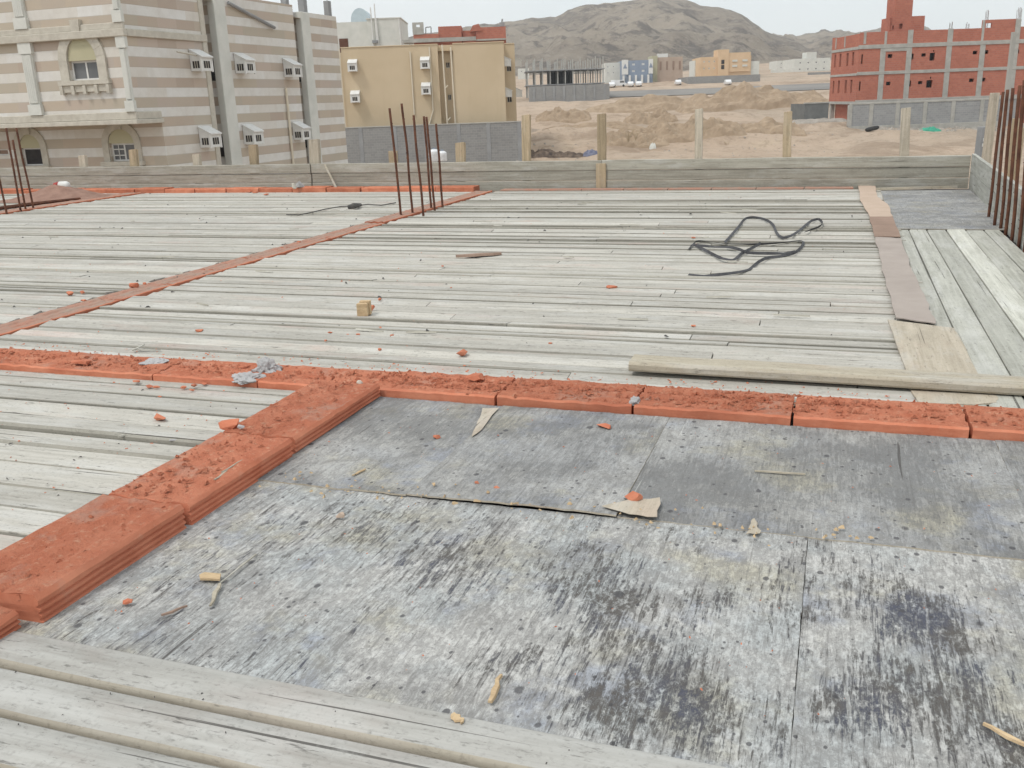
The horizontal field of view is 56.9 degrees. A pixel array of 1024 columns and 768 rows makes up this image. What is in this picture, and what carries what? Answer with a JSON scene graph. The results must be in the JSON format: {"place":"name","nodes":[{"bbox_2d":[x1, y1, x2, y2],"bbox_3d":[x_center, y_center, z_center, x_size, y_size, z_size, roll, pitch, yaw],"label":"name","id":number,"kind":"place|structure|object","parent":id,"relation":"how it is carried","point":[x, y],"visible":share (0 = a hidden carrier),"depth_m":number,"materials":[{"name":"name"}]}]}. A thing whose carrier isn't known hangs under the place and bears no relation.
{"place":"outdoors","nodes":[
{"label":"outdoors","id":0,"kind":"place"},
{"bbox_2d":[0,0,347,184],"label":"striped house","id":1,"kind":"structure","parent":0,"point":[104,83],"depth_m":38.57,"materials":[{"name":"stone"}]},
{"bbox_2d":[23,148,42,165],"bbox_3d":[-20.094,-9.582,39.859,1.076,0.725,0.050,4,18,18],"label":"window","id":2,"kind":"structure","parent":1,"relation":"in","point":[33,157],"depth_m":39.88,"materials":[{"name":"glass"}]},
{"bbox_2d":[71,60,98,80],"bbox_3d":[-16.250,-11.998,36.205,1.359,0.715,0.050,4,18,18],"label":"window","id":3,"kind":"structure","parent":1,"relation":"in","point":[82,70],"depth_m":36.22,"materials":[{"name":"glass"}]},
{"bbox_2d":[112,143,133,160],"bbox_3d":[-15.673,-9.401,38.348,1.240,0.713,0.072,4,18,18],"label":"window","id":4,"kind":"structure","parent":1,"relation":"in","point":[120,150],"depth_m":38.39,"materials":[{"name":"white paint"}]},
{"bbox_2d":[408,0,822,75],"bbox_3d":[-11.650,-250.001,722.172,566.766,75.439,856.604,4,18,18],"label":"mountain","id":5,"kind":"structure","parent":0,"point":[686,30],"depth_m":478.65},
{"bbox_2d":[263,0,1023,36],"label":"sky","id":6,"kind":"structure","parent":0,"point":[779,17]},
{"bbox_2d":[364,60,1023,188],"bbox_3d":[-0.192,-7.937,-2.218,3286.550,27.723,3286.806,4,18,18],"label":"ground","id":7,"kind":"structure","parent":0,"point":[844,140],"depth_m":91.00,"materials":[{"name":"soil"}]},
{"bbox_2d":[336,4,408,52],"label":"white house","id":8,"kind":"structure","parent":7,"relation":"on","point":[371,31],"depth_m":104.84,"materials":[{"name":"paint"}]},
{"bbox_2d":[339,41,522,126],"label":"ochre house","id":9,"kind":"structure","parent":7,"relation":"on","point":[473,82],"depth_m":82.00,"materials":[{"name":"paint"}]},
{"bbox_2d":[345,121,521,162],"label":"yard wall","id":10,"kind":"structure","parent":7,"relation":"on","point":[492,141],"depth_m":81.56,"materials":[{"name":"concrete"}]},
{"bbox_2d":[403,19,505,44],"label":"brick house","id":11,"kind":"structure","parent":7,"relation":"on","point":[447,35],"depth_m":102.32,"materials":[{"name":"brick"}]},
{"bbox_2d":[531,149,585,157],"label":"rubbish heap","id":12,"kind":"object","parent":7,"relation":"on","point":[547,153],"visible":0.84,"depth_m":85.18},
{"bbox_2d":[535,106,591,122],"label":"earth mound","id":13,"kind":"object","parent":7,"relation":"on","point":[559,114],"visible":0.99,"depth_m":119.92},
{"bbox_2d":[524,56,604,97],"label":"concrete skeleton","id":14,"kind":"object","parent":7,"relation":"on","point":[563,76],"visible":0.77,"depth_m":200.15},
{"bbox_2d":[529,84,609,101],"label":"site wall","id":15,"kind":"structure","parent":7,"relation":"on","point":[588,92],"depth_m":189.36,"materials":[{"name":"grey concrete"}]},
{"bbox_2d":[543,121,643,130],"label":"earth mound","id":16,"kind":"object","parent":7,"relation":"on","point":[618,125],"visible":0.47,"depth_m":107.49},
{"bbox_2d":[602,62,619,82],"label":"white house","id":17,"kind":"structure","parent":7,"relation":"on","point":[611,71],"depth_m":249.29,"materials":[{"name":"paint"}]},
{"bbox_2d":[617,59,652,82],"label":"blue house","id":18,"kind":"structure","parent":7,"relation":"on","point":[634,71],"depth_m":245.28,"materials":[{"name":"paint"}]},
{"bbox_2d":[586,94,686,112],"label":"earth mound","id":19,"kind":"object","parent":7,"relation":"on","point":[649,103],"visible":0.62,"depth_m":142.06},
{"bbox_2d":[606,127,669,147],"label":"earth mound","id":20,"kind":"object","parent":7,"relation":"on","point":[642,140],"visible":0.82,"depth_m":91.00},
{"bbox_2d":[623,107,678,124],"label":"earth mound","id":21,"kind":"object","parent":7,"relation":"on","point":[640,117],"visible":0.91,"depth_m":112.41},
{"bbox_2d":[648,54,682,81],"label":"tan house","id":22,"kind":"structure","parent":7,"relation":"on","point":[666,67],"depth_m":249.00,"materials":[{"name":"paint"}]},
{"bbox_2d":[644,114,746,142],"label":"earth mound","id":23,"kind":"object","parent":7,"relation":"on","point":[671,132],"visible":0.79,"depth_m":91.36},
{"bbox_2d":[678,74,759,83],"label":"block wall","id":24,"kind":"structure","parent":7,"relation":"on","point":[719,79],"depth_m":236.65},
{"bbox_2d":[692,49,758,76],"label":"orange house","id":25,"kind":"structure","parent":7,"relation":"on","point":[724,62],"depth_m":261.18,"materials":[{"name":"beige paint"}]},
{"bbox_2d":[675,81,829,113],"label":"earth mound","id":26,"kind":"object","parent":7,"relation":"on","point":[744,95],"visible":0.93,"depth_m":129.82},
{"bbox_2d":[741,116,806,135],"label":"earth mound","id":27,"kind":"object","parent":7,"relation":"on","point":[767,125],"visible":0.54,"depth_m":92.66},
{"bbox_2d":[783,52,829,71],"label":"white house","id":28,"kind":"structure","parent":7,"relation":"on","point":[808,61],"depth_m":285.43,"materials":[{"name":"paint"}]},
{"bbox_2d":[791,102,828,119],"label":"block shed","id":29,"kind":"structure","parent":7,"relation":"on","point":[814,110],"depth_m":100.35,"materials":[{"name":"concrete"}]},
{"bbox_2d":[829,0,1023,122],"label":"brick building","id":30,"kind":"structure","parent":7,"relation":"on","point":[903,55],"depth_m":100.23,"materials":[{"name":"brick"}]},
{"bbox_2d":[847,97,1016,129],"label":"block fence","id":31,"kind":"object","parent":7,"relation":"on","point":[966,113],"visible":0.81,"depth_m":95.61,"materials":[{"name":"concrete"}]},
{"bbox_2d":[981,93,999,162],"bbox_3d":[4.530,-2.148,9.037,0.106,1.211,0.050,-2,17,0],"label":"wooden post","id":32,"kind":"object","parent":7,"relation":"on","point":[990,126],"visible":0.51,"depth_m":8.93,"materials":[{"name":"brown wood"}]},
{"bbox_2d":[996,32,1016,168],"bbox_3d":[6.861,-2.031,13.585,0.088,5.681,0.050,-2,17,0],"label":"concrete post","id":33,"kind":"object","parent":7,"relation":"on","point":[1010,61],"visible":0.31,"depth_m":12.91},
{"bbox_2d":[406,189,1020,748],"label":"floor","id":34,"kind":"structure","parent":0,"point":[790,425],"depth_m":2.07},
{"bbox_2d":[0,606,20,638],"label":"clay block","id":35,"kind":"object","parent":34,"relation":"on","point":[9,621],"depth_m":1.58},
{"bbox_2d":[0,318,51,335],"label":"clay block","id":36,"kind":"object","parent":34,"relation":"on","point":[11,327],"depth_m":3.93,"materials":[{"name":"brick"}]},
{"bbox_2d":[0,348,92,373],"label":"clay block","id":37,"kind":"object","parent":34,"relation":"on","point":[49,364],"depth_m":3.28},
{"bbox_2d":[0,193,120,210],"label":"plank floor","id":38,"kind":"structure","parent":34,"relation":"on","point":[8,196],"depth_m":10.42,"materials":[{"name":"grey wood"}]},
{"bbox_2d":[0,184,112,202],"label":"dirt heap","id":39,"kind":"object","parent":38,"relation":"on","point":[53,192],"visible":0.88,"depth_m":9.82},
{"bbox_2d":[0,192,995,715],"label":"brick grit","id":40,"kind":"object","parent":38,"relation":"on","point":[388,432],"visible":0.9,"depth_m":2.81,"materials":[{"name":"brick"}]},
{"bbox_2d":[25,298,121,320],"bbox_3d":[-1.954,-0.331,4.230,0.168,0.024,0.416,4,18,19],"label":"clay block","id":41,"kind":"object","parent":34,"relation":"on","point":[87,306],"depth_m":4.20,"materials":[{"name":"brick"}]},
{"bbox_2d":[0,494,186,622],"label":"clay block","id":42,"kind":"object","parent":34,"relation":"on","point":[45,594],"depth_m":1.77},
{"bbox_2d":[0,717,219,767],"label":"foreground plank","id":43,"kind":"object","parent":34,"relation":"on","point":[24,745],"visible":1,"depth_m":1.28,"materials":[{"name":"grey wood"}]},
{"bbox_2d":[54,353,187,380],"bbox_3d":[-1.317,-0.055,3.198,0.393,0.041,0.197,3,18,18],"label":"clay block","id":44,"kind":"object","parent":34,"relation":"on","point":[126,372],"depth_m":3.15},
{"bbox_2d":[97,283,173,300],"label":"clay block","id":45,"kind":"structure","parent":34,"relation":"on","point":[140,290],"depth_m":4.56,"materials":[{"name":"brick"}]},
{"bbox_2d":[0,370,294,549],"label":"plank floor","id":46,"kind":"structure","parent":34,"relation":"on","point":[45,426],"depth_m":2.57,"materials":[{"name":"grey wood"}]},
{"bbox_2d":[2,183,312,188],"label":"edge board","id":47,"kind":"object","parent":34,"relation":"on","point":[221,185],"visible":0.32,"depth_m":10.40,"materials":[{"name":"grey wood"}]},
{"bbox_2d":[0,173,312,184],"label":"edge board","id":48,"kind":"object","parent":47,"relation":"on","point":[202,178],"visible":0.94,"depth_m":10.43,"materials":[{"name":"grey wood"}]},
{"bbox_2d":[0,164,310,175],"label":"edge board","id":49,"kind":"object","parent":48,"relation":"on","point":[194,169],"visible":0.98,"depth_m":10.40,"materials":[{"name":"grey wood"}]},
{"bbox_2d":[148,269,222,285],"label":"clay block","id":50,"kind":"structure","parent":34,"relation":"on","point":[186,277],"depth_m":4.92,"materials":[{"name":"brick"}]},
{"bbox_2d":[108,432,293,524],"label":"clay block","id":51,"kind":"structure","parent":34,"relation":"on","point":[199,499],"depth_m":2.14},
{"bbox_2d":[153,359,288,387],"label":"clay block","id":52,"kind":"structure","parent":34,"relation":"on","point":[179,375],"depth_m":3.04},
{"bbox_2d":[231,371,265,384],"bbox_3d":[-0.834,-0.024,2.964,0.120,0.026,0.099,4,18,18],"label":"mortar lump","id":53,"kind":"object","parent":52,"relation":"on","point":[242,378],"visible":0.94,"depth_m":2.95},
{"bbox_2d":[251,357,282,373],"bbox_3d":[-0.792,-0.059,3.036,0.109,0.051,0.081,4,18,18],"label":"mortar lump","id":54,"kind":"object","parent":52,"relation":"on","point":[267,365],"visible":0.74,"depth_m":3.02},
{"bbox_2d":[200,257,263,270],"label":"clay block","id":55,"kind":"structure","parent":34,"relation":"on","point":[230,264],"depth_m":5.30,"materials":[{"name":"brick"}]},
{"bbox_2d":[0,191,469,323],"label":"plank floor","id":56,"kind":"structure","parent":34,"relation":"on","point":[108,257],"depth_m":6.73,"materials":[{"name":"grey wood"}]},
{"bbox_2d":[0,668,477,767],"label":"foreground plank","id":57,"kind":"object","parent":34,"relation":"on","point":[163,728],"visible":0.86,"depth_m":1.31,"materials":[{"name":"grey wood"}]},
{"bbox_2d":[241,247,298,257],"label":"clay block","id":58,"kind":"structure","parent":34,"relation":"on","point":[272,252],"depth_m":5.66,"materials":[{"name":"brick"}]},
{"bbox_2d":[223,380,380,454],"bbox_3d":[-0.563,0.092,2.598,0.214,0.075,0.475,4,18,18],"label":"clay block","id":59,"kind":"object","parent":34,"relation":"on","point":[355,399],"depth_m":2.55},
{"bbox_2d":[309,139,321,182],"bbox_3d":[-2.053,-2.240,9.892,0.141,0.626,0.050,4,18,18],"label":"wooden stake","id":60,"kind":"object","parent":34,"relation":"on","point":[314,151],"visible":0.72,"depth_m":9.82,"materials":[{"name":"brown wood"}]},
{"bbox_2d":[258,365,397,390],"bbox_3d":[-0.572,-0.009,2.955,0.389,0.042,0.198,4,18,19],"label":"clay block","id":61,"kind":"object","parent":34,"relation":"on","point":[287,383],"depth_m":2.95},
{"bbox_2d":[0,348,1023,606],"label":"brick crumbs","id":62,"kind":"object","parent":61,"relation":"on","point":[602,388],"visible":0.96,"depth_m":2.60,"materials":[{"name":"brick"}]},
{"bbox_2d":[0,631,727,767],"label":"foreground plank","id":63,"kind":"object","parent":34,"relation":"on","point":[478,743],"visible":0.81,"depth_m":1.34,"materials":[{"name":"grey wood"}]},
{"bbox_2d":[257,397,501,495],"bbox_3d":[-0.313,0.142,2.432,0.388,0.008,0.657,4,18,18],"label":"plywood sheet","id":64,"kind":"object","parent":34,"relation":"on","point":[361,439],"visible":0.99,"depth_m":2.37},
{"bbox_2d":[16,481,807,767],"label":"plywood sheet","id":65,"kind":"object","parent":34,"relation":"on","point":[640,663],"visible":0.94,"depth_m":1.60,"materials":[{"name":"wood"}]},
{"bbox_2d":[259,471,873,545],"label":"wood crumbs","id":66,"kind":"object","parent":65,"relation":"on","point":[714,523],"visible":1,"depth_m":1.96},
{"bbox_2d":[378,371,515,405],"bbox_3d":[-0.199,0.012,2.827,0.383,0.047,0.198,4,18,19],"label":"clay block","id":67,"kind":"object","parent":34,"relation":"on","point":[484,396],"depth_m":2.77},
{"bbox_2d":[312,180,595,190],"bbox_3d":[-0.615,-1.969,9.419,3.091,0.093,0.031,4,18,18],"label":"edge board","id":68,"kind":"object","parent":34,"relation":"on","point":[492,185],"visible":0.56,"depth_m":9.25,"materials":[{"name":"grey wood"}]},
{"bbox_2d":[312,170,595,181],"bbox_3d":[-0.617,-2.061,9.396,3.091,0.094,0.030,4,18,18],"label":"edge board","id":69,"kind":"object","parent":68,"relation":"on","point":[482,176],"visible":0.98,"depth_m":9.33,"materials":[{"name":"grey wood"}]},
{"bbox_2d":[311,160,601,172],"bbox_3d":[-0.622,-2.151,9.363,3.091,0.099,0.029,4,18,18],"label":"edge board","id":70,"kind":"object","parent":69,"relation":"on","point":[470,166],"visible":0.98,"depth_m":9.30,"materials":[{"name":"grey wood"}]},
{"bbox_2d":[435,185,479,191],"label":"clay block","id":71,"kind":"object","parent":34,"relation":"on","point":[459,188],"depth_m":9.17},
{"bbox_2d":[0,189,962,410],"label":"plank floor","id":72,"kind":"structure","parent":34,"relation":"on","point":[485,313],"depth_m":4.11,"materials":[{"name":"grey wood"}]},
{"bbox_2d":[688,216,822,275],"bbox_3d":[1.342,-0.807,5.340,0.612,0.024,2.130,5,18,23],"label":"strap","id":73,"kind":"object","parent":72,"relation":"on","point":[775,254],"visible":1,"depth_m":5.13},
{"bbox_2d":[628,354,1023,395],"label":"timber beam","id":74,"kind":"structure","parent":72,"relation":"on","point":[932,380],"depth_m":2.72,"materials":[{"name":"brown wood"}]},
{"bbox_2d":[858,186,891,216],"bbox_3d":[2.739,-1.401,7.175,0.189,0.004,2.267,4,18,18],"label":"fibre sheet","id":75,"kind":"object","parent":72,"relation":"on","point":[873,203],"visible":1,"depth_m":6.90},
{"bbox_2d":[869,216,899,236],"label":"fibre sheet","id":76,"kind":"object","parent":72,"relation":"on","point":[882,226],"visible":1,"depth_m":5.70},
{"bbox_2d":[875,237,912,271],"bbox_3d":[1.940,-0.668,4.827,0.141,0.004,1.154,4,18,18],"label":"fibre sheet","id":77,"kind":"object","parent":72,"relation":"on","point":[893,255],"visible":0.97,"depth_m":4.78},
{"bbox_2d":[882,270,935,323],"bbox_3d":[1.608,-0.370,3.860,0.135,0.004,1.080,3,17,17],"label":"fibre sheet","id":78,"kind":"object","parent":72,"relation":"on","point":[909,300],"visible":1,"depth_m":3.77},
{"bbox_2d":[888,320,977,373],"bbox_3d":[1.359,-0.125,3.088,0.220,0.006,0.715,4,18,18],"label":"fibre sheet","id":79,"kind":"object","parent":72,"relation":"on","point":[924,347],"visible":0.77,"depth_m":3.05,"materials":[{"name":"brown wood"}]},
{"bbox_2d":[910,389,997,405],"bbox_3d":[1.209,0.037,2.584,0.220,0.005,0.142,4,18,18],"label":"fibre sheet","id":80,"kind":"object","parent":72,"relation":"on","point":[946,397],"visible":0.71,"depth_m":2.58,"materials":[{"name":"brown wood"}]},
{"bbox_2d":[522,114,530,160],"bbox_3d":[0.142,-2.202,9.131,0.096,0.773,0.050,4,18,18],"label":"wooden stake","id":81,"kind":"object","parent":34,"relation":"on","point":[526,137],"visible":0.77,"depth_m":9.06,"materials":[{"name":"brown wood"}]},
{"bbox_2d":[407,405,668,516],"bbox_3d":[0.094,0.164,2.298,0.471,0.011,0.654,4,18,18],"label":"plywood sheet","id":82,"kind":"object","parent":34,"relation":"on","point":[524,457],"visible":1,"depth_m":2.24,"materials":[{"name":"wood"}]},
{"bbox_2d":[472,408,498,435],"bbox_3d":[-0.070,0.100,2.519,0.046,0.001,0.233,0,17,6],"label":"torn flake","id":83,"kind":"object","parent":82,"relation":"on","point":[485,416],"visible":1,"depth_m":2.54,"materials":[{"name":"brown wood"}]},
{"bbox_2d":[602,497,660,516],"bbox_3d":[0.250,0.250,1.960,0.120,0.001,0.101,4,18,18],"label":"torn flake","id":84,"kind":"object","parent":82,"relation":"on","point":[649,507],"visible":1,"depth_m":1.95,"materials":[{"name":"brown wood"}]},
{"bbox_2d":[497,378,644,413],"bbox_3d":[0.171,0.034,2.705,0.387,0.049,0.198,4,18,19],"label":"clay block","id":85,"kind":"object","parent":34,"relation":"on","point":[611,404],"depth_m":2.65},
{"bbox_2d":[597,113,606,159],"bbox_3d":[0.846,-2.147,8.901,0.083,0.772,0.050,4,18,18],"label":"wooden stake","id":86,"kind":"object","parent":34,"relation":"on","point":[601,138],"visible":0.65,"depth_m":8.83,"materials":[{"name":"brown wood"}]},
{"bbox_2d":[695,108,702,179],"bbox_3d":[1.701,-2.103,8.614,0.077,0.782,0.050,4,18,18],"label":"wooden stake","id":87,"kind":"object","parent":34,"relation":"on","point":[698,133],"visible":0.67,"depth_m":8.55,"materials":[{"name":"brown wood"}]},
{"bbox_2d":[634,386,793,425],"bbox_3d":[0.553,0.059,2.578,0.409,0.047,0.197,4,18,18],"label":"clay block","id":88,"kind":"object","parent":34,"relation":"on","point":[761,415],"depth_m":2.53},
{"bbox_2d":[606,178,968,188],"bbox_3d":[2.338,-1.779,8.425,3.137,0.090,0.031,4,18,18],"label":"edge board","id":89,"kind":"object","parent":34,"relation":"on","point":[961,183],"visible":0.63,"depth_m":8.35,"materials":[{"name":"grey wood"}]},
{"bbox_2d":[606,166,969,179],"bbox_3d":[2.337,-1.870,8.403,3.137,0.093,0.031,4,18,18],"label":"edge board","id":90,"kind":"object","parent":89,"relation":"on","point":[823,173],"visible":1,"depth_m":8.35,"materials":[{"name":"grey wood"}]},
{"bbox_2d":[602,155,970,169],"bbox_3d":[2.332,-1.957,8.370,3.137,0.096,0.029,4,18,18],"label":"edge board","id":91,"kind":"object","parent":90,"relation":"on","point":[825,162],"visible":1,"depth_m":8.32,"materials":[{"name":"grey wood"}]},
{"bbox_2d":[783,111,791,156],"bbox_3d":[2.436,-2.034,8.377,0.084,0.739,0.050,4,18,18],"label":"wooden stake","id":92,"kind":"object","parent":34,"relation":"on","point":[787,128],"visible":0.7,"depth_m":8.31,"materials":[{"name":"brown wood"}]},
{"bbox_2d":[617,417,1023,560],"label":"plywood sheet","id":93,"kind":"object","parent":34,"relation":"on","point":[903,501],"visible":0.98,"depth_m":2.04,"materials":[{"name":"wood"}]},
{"bbox_2d":[793,395,968,437],"bbox_3d":[0.945,0.086,2.445,0.411,0.044,0.197,4,18,18],"label":"clay block","id":94,"kind":"object","parent":34,"relation":"on","point":[919,425],"depth_m":2.39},
{"bbox_2d":[899,107,910,155],"bbox_3d":[3.349,-1.974,8.074,0.106,0.747,0.050,4,18,18],"label":"wooden stake","id":95,"kind":"object","parent":34,"relation":"on","point":[905,131],"visible":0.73,"depth_m":8.01,"materials":[{"name":"brown wood"}]},
{"bbox_2d":[789,538,1023,767],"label":"plywood sheet","id":96,"kind":"object","parent":34,"relation":"on","point":[875,636],"visible":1,"depth_m":1.42,"materials":[{"name":"wood"}]},
{"bbox_2d":[880,190,1003,229],"bbox_3d":[2.986,-1.244,6.640,0.676,0.006,2.365,4,18,18],"label":"plywood sheet","id":97,"kind":"object","parent":34,"relation":"on","point":[941,209],"visible":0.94,"depth_m":6.44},
{"bbox_2d":[899,230,986,405],"bbox_3d":[1.783,-0.420,4.082,0.065,0.021,3.480,4,18,18],"label":"deck board","id":98,"kind":"object","parent":34,"relation":"on","point":[938,313],"visible":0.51,"depth_m":4.14,"materials":[{"name":"grey wood"}]},
{"bbox_2d":[909,229,1023,408],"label":"deck board","id":99,"kind":"object","parent":34,"relation":"on","point":[974,338],"visible":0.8,"depth_m":3.47,"materials":[{"name":"grey wood"}]},
{"bbox_2d":[927,230,1023,398],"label":"deck board","id":100,"kind":"object","parent":34,"relation":"on","point":[1004,337],"visible":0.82,"depth_m":3.61,"materials":[{"name":"grey wood"}]},
{"bbox_2d":[947,229,1023,339],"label":"deck board","id":101,"kind":"object","parent":34,"relation":"on","point":[1008,298],"visible":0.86,"depth_m":4.10,"materials":[{"name":"grey wood"}]},
{"bbox_2d":[963,405,1023,441],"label":"clay block","id":102,"kind":"object","parent":34,"relation":"on","point":[1005,429],"depth_m":2.33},
{"bbox_2d":[966,230,1023,299],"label":"deck board","id":103,"kind":"object","parent":34,"relation":"on","point":[1010,270],"visible":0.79,"depth_m":4.58,"materials":[{"name":"grey wood"}]},
{"bbox_2d":[987,92,1004,216],"bbox_3d":[3.032,-1.407,5.937,0.028,0.818,0.026,4,18,18],"label":"steel bar","id":104,"kind":"object","parent":34,"relation":"on","point":[996,153],"visible":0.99,"depth_m":5.92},
{"bbox_2d":[969,171,1023,250],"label":"side board","id":105,"kind":"object","parent":34,"relation":"on","point":[979,188],"visible":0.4,"depth_m":6.26,"materials":[{"name":"grey wood"}]},
{"bbox_2d":[970,154,1021,217],"bbox_3d":[3.196,-1.335,6.239,0.030,0.142,3.600,4,18,20],"label":"side board","id":106,"kind":"object","parent":105,"relation":"on","point":[981,169],"visible":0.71,"depth_m":6.53,"materials":[{"name":"grey wood"}]},
{"bbox_2d":[993,90,1008,224],"bbox_3d":[2.873,-1.297,5.565,0.030,0.832,0.026,4,18,18],"label":"steel bar","id":107,"kind":"object","parent":34,"relation":"on","point":[998,184],"visible":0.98,"depth_m":5.55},
{"bbox_2d":[984,230,1023,271],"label":"deck board","id":108,"kind":"object","parent":34,"relation":"on","point":[1008,247],"visible":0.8,"depth_m":4.91,"materials":[{"name":"grey wood"}]},
{"bbox_2d":[999,88,1014,231],"bbox_3d":[2.837,-1.260,5.430,0.043,0.841,0.024,-3,17,-2],"label":"steel bar","id":109,"kind":"object","parent":34,"relation":"on","point":[1006,158],"visible":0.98,"depth_m":5.42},
{"bbox_2d":[995,440,1023,506],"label":"plywood sheet","id":110,"kind":"object","parent":34,"relation":"on","point":[1012,453],"visible":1,"depth_m":2.15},
{"bbox_2d":[1004,85,1021,236],"bbox_3d":[2.744,-1.192,5.191,0.034,0.855,0.025,4,18,18],"label":"steel bar","id":111,"kind":"object","parent":34,"relation":"on","point":[1012,160],"visible":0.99,"depth_m":5.17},
{"bbox_2d":[1010,80,1023,241],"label":"steel bar","id":112,"kind":"object","parent":34,"relation":"on","point":[1015,192],"visible":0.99,"depth_m":4.99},
{"bbox_2d":[610,83,829,96],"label":"road","id":113,"kind":"structure","parent":0,"point":[795,87],"depth_m":209.45,"materials":[{"name":"asphalt"}]},
{"bbox_2d":[773,26,930,59],"bbox_3d":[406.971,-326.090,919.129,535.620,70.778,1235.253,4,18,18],"label":"mountain","id":114,"kind":"structure","parent":0,"point":[820,42],"depth_m":748.35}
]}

